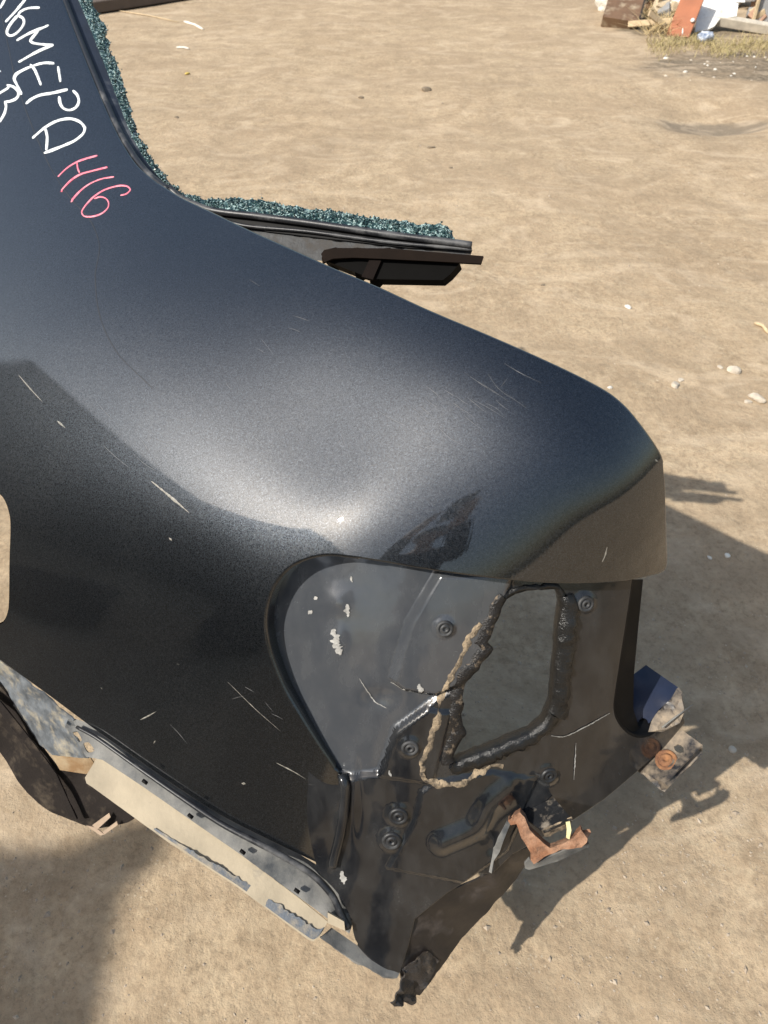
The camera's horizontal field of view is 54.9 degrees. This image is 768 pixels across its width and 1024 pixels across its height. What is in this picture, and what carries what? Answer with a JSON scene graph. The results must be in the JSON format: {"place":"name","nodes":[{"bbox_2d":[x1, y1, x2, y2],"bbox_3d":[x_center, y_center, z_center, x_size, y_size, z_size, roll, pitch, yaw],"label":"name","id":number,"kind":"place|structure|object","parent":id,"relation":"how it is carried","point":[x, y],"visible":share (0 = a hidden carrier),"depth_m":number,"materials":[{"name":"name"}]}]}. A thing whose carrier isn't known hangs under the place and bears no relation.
{"place":"outdoors","nodes":[
{"label":"outdoors","id":0,"kind":"place"},
{"bbox_2d":[0,0,767,1023],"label":"ground","id":1,"kind":"structure","parent":0,"point":[526,92],"depth_m":2.81,"materials":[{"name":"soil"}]},
{"bbox_2d":[93,0,179,12],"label":"dark board","id":2,"kind":"object","parent":1,"relation":"on","point":[100,6],"visible":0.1,"depth_m":7.68,"materials":[{"name":"brown wood"}]},
{"bbox_2d":[117,10,177,21],"bbox_3d":[-2.398,-5.047,7.519,0.922,0.015,0.024,26,50,25],"label":"thin twig","id":3,"kind":"object","parent":1,"relation":"on","point":[147,15],"visible":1,"depth_m":7.53,"materials":[{"name":"brown wood"}]},
{"bbox_2d":[184,21,203,29],"bbox_3d":[-1.849,-4.750,7.211,0.031,0.027,0.399,-28,51,-26],"label":"white stick","id":4,"kind":"object","parent":1,"relation":"on","point":[194,24],"visible":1,"depth_m":7.20,"materials":[{"name":"wood"}]},
{"bbox_2d":[0,0,702,1006],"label":"quarter panel","id":5,"kind":"object","parent":1,"relation":"on","point":[296,522],"visible":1,"depth_m":1.07,"materials":[{"name":"paint"}]},
{"bbox_2d":[422,86,430,91],"bbox_3d":[0.324,-3.219,5.630,0.078,0.035,0.089,0,44,0],"label":"dark clod","id":6,"kind":"object","parent":1,"relation":"on","point":[425,89],"visible":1,"depth_m":5.61,"materials":[{"name":"brown soil"}]},
{"bbox_2d":[595,0,606,11],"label":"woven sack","id":7,"kind":"object","parent":1,"relation":"on","point":[600,5],"visible":0.27,"depth_m":7.68,"materials":[{"name":"white fabric"}]},
{"bbox_2d":[601,0,645,28],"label":"drawer","id":8,"kind":"object","parent":1,"relation":"on","point":[615,11],"visible":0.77,"depth_m":7.10,"materials":[{"name":"brown wood"}]},
{"bbox_2d":[645,0,654,8],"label":"rubble block","id":9,"kind":"object","parent":1,"relation":"on","point":[649,2],"depth_m":7.57,"materials":[{"name":"stone"}]},
{"bbox_2d":[628,18,672,26],"bbox_3d":[2.544,-4.642,7.009,0.442,0.097,0.035,9,45,9],"label":"split board","id":10,"kind":"object","parent":1,"relation":"on","point":[638,24],"visible":0.51,"depth_m":7.02,"materials":[{"name":"brown wood"}]},
{"bbox_2d":[651,4,658,13],"bbox_3d":[2.758,-5.030,7.379,0.201,0.118,0.094,-26,50,-24],"label":"rubble block","id":11,"kind":"object","parent":1,"relation":"on","point":[654,7],"depth_m":7.33,"materials":[{"name":"beige stone"}]},
{"bbox_2d":[653,0,669,7],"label":"rubble block","id":12,"kind":"object","parent":11,"relation":"on","point":[661,4],"depth_m":7.31,"materials":[{"name":"beige stone"}]},
{"bbox_2d":[648,10,667,30],"bbox_3d":[2.618,-4.584,6.948,0.373,0.237,0.033,-13,46,-13],"label":"split board","id":13,"kind":"object","parent":1,"relation":"on","point":[654,17],"visible":0.54,"depth_m":6.88,"materials":[{"name":"brown wood"}]},
{"bbox_2d":[657,1,671,17],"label":"rubble block","id":14,"kind":"object","parent":1,"relation":"on","point":[666,8],"depth_m":7.28,"materials":[{"name":"grey stone"}]},
{"bbox_2d":[622,1,708,36],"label":"straw","id":15,"kind":"object","parent":1,"relation":"on","point":[645,15],"visible":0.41,"depth_m":6.97,"materials":[{"name":"beige plant"}]},
{"bbox_2d":[671,381,679,388],"bbox_3d":[1.104,-0.481,2.802,0.031,0.020,0.047,23,49,22],"label":"pale clod","id":16,"kind":"object","parent":1,"relation":"on","point":[675,384],"visible":1,"depth_m":2.79,"materials":[{"name":"stone"}]},
{"bbox_2d":[666,0,703,37],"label":"cabinet door","id":17,"kind":"structure","parent":1,"relation":"on","point":[689,9],"depth_m":6.81,"materials":[{"name":"wood"}]},
{"bbox_2d":[697,31,713,42],"bbox_3d":[2.919,-4.327,6.742,0.185,0.091,0.165,-24,49,-23],"label":"plastic bag","id":18,"kind":"object","parent":1,"relation":"on","point":[704,35],"visible":0.77,"depth_m":6.70,"materials":[{"name":"white plastic"}]},
{"bbox_2d":[694,0,744,32],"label":"white board","id":19,"kind":"object","parent":1,"relation":"on","point":[710,9],"visible":0.91,"depth_m":6.97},
{"bbox_2d":[728,746,736,753],"bbox_3d":[0.817,0.557,1.733,0.018,0.010,0.021,32,52,29],"label":"pale clod","id":20,"kind":"object","parent":1,"relation":"on","point":[732,749],"visible":1,"depth_m":1.73,"materials":[{"name":"stone"}]},
{"bbox_2d":[727,366,740,373],"bbox_3d":[1.363,-0.550,2.878,0.054,0.028,0.037,15,46,15],"label":"pale clod","id":21,"kind":"object","parent":1,"relation":"on","point":[734,369],"visible":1,"depth_m":2.87,"materials":[{"name":"stone"}]},
{"bbox_2d":[714,16,767,34],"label":"timber beam","id":22,"kind":"structure","parent":1,"relation":"on","point":[748,25],"depth_m":6.95,"materials":[{"name":"beige wood"}]},
{"bbox_2d":[752,0,759,19],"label":"wooden batten","id":23,"kind":"object","parent":1,"relation":"on","point":[756,9],"visible":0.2,"depth_m":7.20,"materials":[{"name":"brown wood"}]},
{"bbox_2d":[747,393,766,402],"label":"pale clod","id":24,"kind":"object","parent":1,"relation":"on","point":[757,397],"visible":1,"depth_m":2.74,"materials":[{"name":"stone"}]},
{"bbox_2d":[748,7,766,20],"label":"rubble block","id":25,"kind":"object","parent":1,"relation":"on","point":[763,17],"depth_m":7.30,"materials":[{"name":"brick"}]},
{"bbox_2d":[749,7,765,18],"bbox_3d":[3.697,-4.951,7.322,0.102,0.090,0.206,0,44,0],"label":"rubble block","id":26,"kind":"object","parent":25,"relation":"on","point":[761,13],"depth_m":7.25,"materials":[{"name":"beige stone"}]},
{"bbox_2d":[754,322,767,333],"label":"wood splinter","id":27,"kind":"object","parent":1,"relation":"on","point":[764,327],"visible":1,"depth_m":3.09,"materials":[{"name":"beige wood"}]},
{"bbox_2d":[756,0,767,21],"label":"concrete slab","id":28,"kind":"object","parent":1,"relation":"on","point":[763,4],"depth_m":7.22,"materials":[{"name":"grey concrete"}]},
{"bbox_3d":[2.885,-5.102,7.465,0.117,0.118,0.143,0,44,0],"label":"rubble block","id":29,"kind":"object","parent":1,"relation":"on","visible":0},
{"bbox_2d":[670,1,677,11],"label":"rubble block","id":30,"kind":"object","parent":29,"relation":"on","point":[674,5],"depth_m":7.28,"materials":[{"name":"beige stone"}]},
{"bbox_2d":[636,26,767,62],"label":"dry grass","id":31,"kind":"structure","parent":0,"point":[682,40],"depth_m":6.60,"materials":[{"name":"beige plant"}]}
]}

